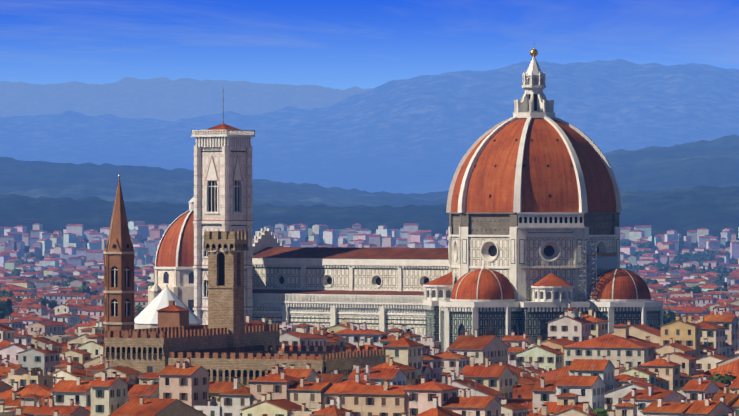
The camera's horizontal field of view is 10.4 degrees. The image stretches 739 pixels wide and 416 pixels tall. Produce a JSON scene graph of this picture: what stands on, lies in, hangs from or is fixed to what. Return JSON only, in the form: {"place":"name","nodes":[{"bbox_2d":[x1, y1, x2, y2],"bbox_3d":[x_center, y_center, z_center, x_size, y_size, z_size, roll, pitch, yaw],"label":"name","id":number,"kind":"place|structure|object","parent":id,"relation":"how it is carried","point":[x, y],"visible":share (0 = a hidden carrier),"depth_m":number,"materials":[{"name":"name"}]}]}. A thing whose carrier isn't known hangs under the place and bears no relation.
{"place":"outdoors","nodes":[
{"label":"outdoors","id":0,"kind":"place"},
{"bbox_2d":[103,175,134,368],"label":"church spire","id":1,"kind":"structure","parent":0,"point":[118,290],"depth_m":1030.05,"materials":[{"name":"red brick"}]},
{"bbox_2d":[134,284,202,328],"bbox_3d":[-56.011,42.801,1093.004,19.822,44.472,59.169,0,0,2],"label":"pyramidal roof","id":2,"kind":"structure","parent":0,"point":[166,307],"depth_m":1105.74,"materials":[{"name":"paint"}]},
{"bbox_2d":[0,59,738,264],"bbox_3d":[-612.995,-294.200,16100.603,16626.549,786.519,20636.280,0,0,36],"label":"hills","id":3,"kind":"structure","parent":0,"point":[392,153],"depth_m":11988.27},
{"bbox_2d":[18,260,35,264],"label":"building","id":4,"kind":"structure","parent":3,"relation":"on","point":[24,262],"depth_m":3902.04,"materials":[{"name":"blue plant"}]},
{"bbox_2d":[26,252,37,257],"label":"tree","id":5,"kind":"object","parent":3,"relation":"on","point":[30,254],"visible":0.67,"depth_m":4025.35,"materials":[{"name":"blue plant"}]},
{"bbox_2d":[620,240,630,245],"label":"tree","id":6,"kind":"object","parent":3,"relation":"on","point":[624,243],"visible":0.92,"depth_m":4134.62,"materials":[{"name":"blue plant"}]},
{"bbox_2d":[631,251,641,258],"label":"tree","id":7,"kind":"object","parent":3,"relation":"on","point":[635,254],"visible":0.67,"depth_m":4038.39,"materials":[{"name":"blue plant"}]},
{"bbox_2d":[636,241,653,247],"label":"tree","id":8,"kind":"object","parent":3,"relation":"on","point":[639,245],"visible":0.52,"depth_m":4092.43,"materials":[{"name":"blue plant"}]},
{"bbox_2d":[638,249,652,254],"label":"tree","id":9,"kind":"object","parent":3,"relation":"on","point":[644,251],"visible":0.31,"depth_m":4037.05,"materials":[{"name":"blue plant"}]},
{"bbox_2d":[641,243,658,251],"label":"tree","id":10,"kind":"object","parent":3,"relation":"on","point":[650,246],"visible":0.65,"depth_m":4060.08,"materials":[{"name":"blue plant"}]},
{"bbox_2d":[654,252,663,261],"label":"tree","id":11,"kind":"object","parent":3,"relation":"on","point":[657,256],"visible":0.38,"depth_m":3993.80,"materials":[{"name":"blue plant"}]},
{"bbox_2d":[670,259,681,264],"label":"tree","id":12,"kind":"object","parent":3,"relation":"on","point":[674,261],"visible":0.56,"depth_m":3925.39,"materials":[{"name":"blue plant"}]},
{"bbox_2d":[671,253,688,260],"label":"tree","id":13,"kind":"object","parent":3,"relation":"on","point":[678,256],"visible":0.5,"depth_m":3943.10,"materials":[{"name":"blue plant"}]},
{"bbox_2d":[677,258,687,264],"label":"tree","id":14,"kind":"object","parent":3,"relation":"on","point":[682,260],"visible":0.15,"depth_m":3930.88,"materials":[{"name":"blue plant"}]},
{"bbox_2d":[692,256,703,263],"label":"tree","id":15,"kind":"object","parent":3,"relation":"on","point":[699,258],"visible":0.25,"depth_m":3940.94,"materials":[{"name":"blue plant"}]},
{"bbox_2d":[700,254,714,260],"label":"tree","id":16,"kind":"object","parent":3,"relation":"on","point":[709,258],"visible":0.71,"depth_m":3958.18,"materials":[{"name":"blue plant"}]},
{"bbox_2d":[701,249,714,256],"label":"tree","id":17,"kind":"object","parent":3,"relation":"on","point":[708,251],"visible":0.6,"depth_m":4040.21,"materials":[{"name":"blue plant"}]},
{"bbox_2d":[0,0,738,89],"label":"sky","id":18,"kind":"structure","parent":0,"point":[335,44],"materials":[{"name":"blue"}]},
{"label":"ground","id":19,"kind":"structure","parent":0,"visible":0},
{"bbox_2d":[0,299,6,318],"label":"tree","id":20,"kind":"object","parent":19,"relation":"on","point":[2,309],"visible":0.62,"depth_m":1954.55,"materials":[{"name":"green plant"}]},
{"bbox_2d":[0,288,13,295],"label":"tree","id":21,"kind":"object","parent":19,"relation":"on","point":[4,292],"visible":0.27,"depth_m":2449.36,"materials":[{"name":"green plant"}]},
{"bbox_2d":[4,299,13,318],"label":"tree","id":22,"kind":"object","parent":19,"relation":"on","point":[9,310],"visible":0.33,"depth_m":1943.92,"materials":[{"name":"green plant"}]},
{"bbox_2d":[4,294,21,299],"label":"tree","id":23,"kind":"object","parent":19,"relation":"on","point":[18,297],"visible":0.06,"depth_m":2290.46,"materials":[{"name":"green plant"}]},
{"bbox_2d":[10,268,20,275],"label":"tree","id":24,"kind":"object","parent":19,"relation":"on","point":[14,272],"visible":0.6,"depth_m":3496.34,"materials":[{"name":"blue plant"}]},
{"bbox_2d":[26,274,39,279],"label":"tree","id":25,"kind":"object","parent":19,"relation":"on","point":[33,276],"visible":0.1,"depth_m":3192.08,"materials":[{"name":"blue plant"}]},
{"bbox_2d":[39,297,57,308],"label":"tree","id":26,"kind":"object","parent":19,"relation":"on","point":[52,304],"visible":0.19,"depth_m":2304.24,"materials":[{"name":"green plant"}]},
{"bbox_2d":[42,275,55,279],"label":"tree","id":27,"kind":"object","parent":19,"relation":"on","point":[48,277],"visible":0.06,"depth_m":3197.58,"materials":[{"name":"green plant"}]},
{"bbox_2d":[50,280,62,284],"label":"tree","id":28,"kind":"object","parent":19,"relation":"on","point":[52,282],"visible":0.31,"depth_m":3012.24,"materials":[{"name":"green plant"}]},
{"bbox_2d":[53,274,66,278],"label":"tree","id":29,"kind":"object","parent":19,"relation":"on","point":[61,276],"visible":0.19,"depth_m":3167.47,"materials":[{"name":"blue plant"}]},
{"bbox_2d":[64,275,81,282],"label":"tree","id":30,"kind":"object","parent":19,"relation":"on","point":[70,278],"visible":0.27,"depth_m":3006.00,"materials":[{"name":"green plant"}]},
{"bbox_2d":[71,285,95,294],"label":"tree","id":31,"kind":"object","parent":19,"relation":"on","point":[84,289],"visible":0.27,"depth_m":2570.21,"materials":[{"name":"green plant"}]},
{"bbox_2d":[92,272,101,277],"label":"tree","id":32,"kind":"object","parent":19,"relation":"on","point":[94,274],"visible":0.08,"depth_m":3326.70,"materials":[{"name":"green plant"}]},
{"bbox_2d":[134,304,145,310],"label":"tree","id":33,"kind":"object","parent":19,"relation":"on","point":[139,307],"visible":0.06,"depth_m":2050.97,"materials":[{"name":"green plant"}]},
{"bbox_2d":[148,197,193,312],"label":"dome","id":34,"kind":"structure","parent":19,"relation":"on","point":[173,267],"depth_m":1580.41,"materials":[{"name":"tile"}]},
{"bbox_2d":[191,99,254,324],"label":"campanile","id":35,"kind":"structure","parent":19,"relation":"on","point":[222,176],"depth_m":1325.97,"materials":[{"name":"stone"}]},
{"bbox_2d":[104,231,385,387],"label":"crenellated palace","id":36,"kind":"structure","parent":19,"relation":"on","point":[228,343],"depth_m":1002.97,"materials":[{"name":"brown stone"}]},
{"bbox_2d":[0,303,738,415],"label":"city houses","id":37,"kind":"structure","parent":19,"relation":"on","point":[591,362],"depth_m":971.41,"materials":[{"name":"paint"}]},
{"bbox_2d":[0,221,738,342],"bbox_3d":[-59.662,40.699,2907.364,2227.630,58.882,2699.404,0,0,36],"label":"city","id":38,"kind":"object","parent":19,"relation":"on","point":[42,245],"visible":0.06,"depth_m":3890.55,"materials":[{"name":"paint"}]},
{"bbox_2d":[252,49,662,351],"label":"cathedral","id":39,"kind":"structure","parent":19,"relation":"on","point":[534,207],"depth_m":1277.26,"materials":[{"name":"stone"}]},
{"bbox_2d":[593,408,608,415],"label":"tree","id":40,"kind":"object","parent":19,"relation":"on","point":[600,411],"visible":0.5,"depth_m":892.23,"materials":[{"name":"green plant"}]},
{"bbox_2d":[644,277,657,283],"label":"tree","id":41,"kind":"object","parent":19,"relation":"on","point":[650,281],"visible":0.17,"depth_m":2873.22,"materials":[{"name":"green plant"}]},
{"bbox_2d":[654,288,667,293],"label":"tree","id":42,"kind":"object","parent":19,"relation":"on","point":[660,290],"visible":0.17,"depth_m":2633.17,"materials":[{"name":"green plant"}]},
{"bbox_2d":[655,262,667,266],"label":"tree","id":43,"kind":"object","parent":19,"relation":"on","point":[658,264],"visible":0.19,"depth_m":3770.68,"materials":[{"name":"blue plant"}]},
{"bbox_2d":[657,266,668,271],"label":"tree","id":44,"kind":"object","parent":19,"relation":"on","point":[664,268],"visible":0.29,"depth_m":3506.07,"materials":[{"name":"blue plant"}]},
{"bbox_2d":[663,308,681,324],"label":"tree","id":45,"kind":"object","parent":19,"relation":"on","point":[669,317],"visible":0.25,"depth_m":1789.03,"materials":[{"name":"green plant"}]},
{"bbox_2d":[664,280,685,287],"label":"tree","id":46,"kind":"object","parent":19,"relation":"on","point":[673,283],"visible":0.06,"depth_m":2873.28,"materials":[{"name":"green plant"}]},
{"bbox_2d":[683,265,697,272],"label":"tree","id":47,"kind":"object","parent":19,"relation":"on","point":[688,268],"visible":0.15,"depth_m":3528.23,"materials":[{"name":"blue plant"}]},
{"bbox_2d":[684,285,705,293],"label":"tree","id":48,"kind":"object","parent":19,"relation":"on","point":[696,289],"visible":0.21,"depth_m":2561.82,"materials":[{"name":"green plant"}]},
{"bbox_2d":[691,269,706,274],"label":"tree","id":49,"kind":"object","parent":19,"relation":"on","point":[702,271],"visible":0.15,"depth_m":3498.00,"materials":[{"name":"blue plant"}]},
{"bbox_2d":[706,287,722,292],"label":"tree","id":50,"kind":"object","parent":19,"relation":"on","point":[718,289],"visible":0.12,"depth_m":2599.05,"materials":[{"name":"green plant"}]},
{"bbox_2d":[712,279,723,285],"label":"tree","id":51,"kind":"object","parent":19,"relation":"on","point":[719,282],"visible":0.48,"depth_m":3040.53,"materials":[{"name":"green plant"}]},
{"bbox_2d":[712,265,728,274],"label":"tree","id":52,"kind":"object","parent":19,"relation":"on","point":[722,269],"visible":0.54,"depth_m":3618.56,"materials":[{"name":"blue plant"}]},
{"bbox_2d":[716,272,728,280],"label":"tree","id":53,"kind":"object","parent":19,"relation":"on","point":[721,275],"visible":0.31,"depth_m":3222.60,"materials":[{"name":"green plant"}]},
{"bbox_2d":[710,371,736,384],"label":"tree","id":54,"kind":"object","parent":19,"relation":"on","point":[725,379],"visible":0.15,"depth_m":1096.53,"materials":[{"name":"green plant"}]},
{"bbox_2d":[723,282,727,290],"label":"tree","id":55,"kind":"object","parent":19,"relation":"on","point":[725,287],"visible":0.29,"depth_m":2595.34,"materials":[{"name":"green plant"}]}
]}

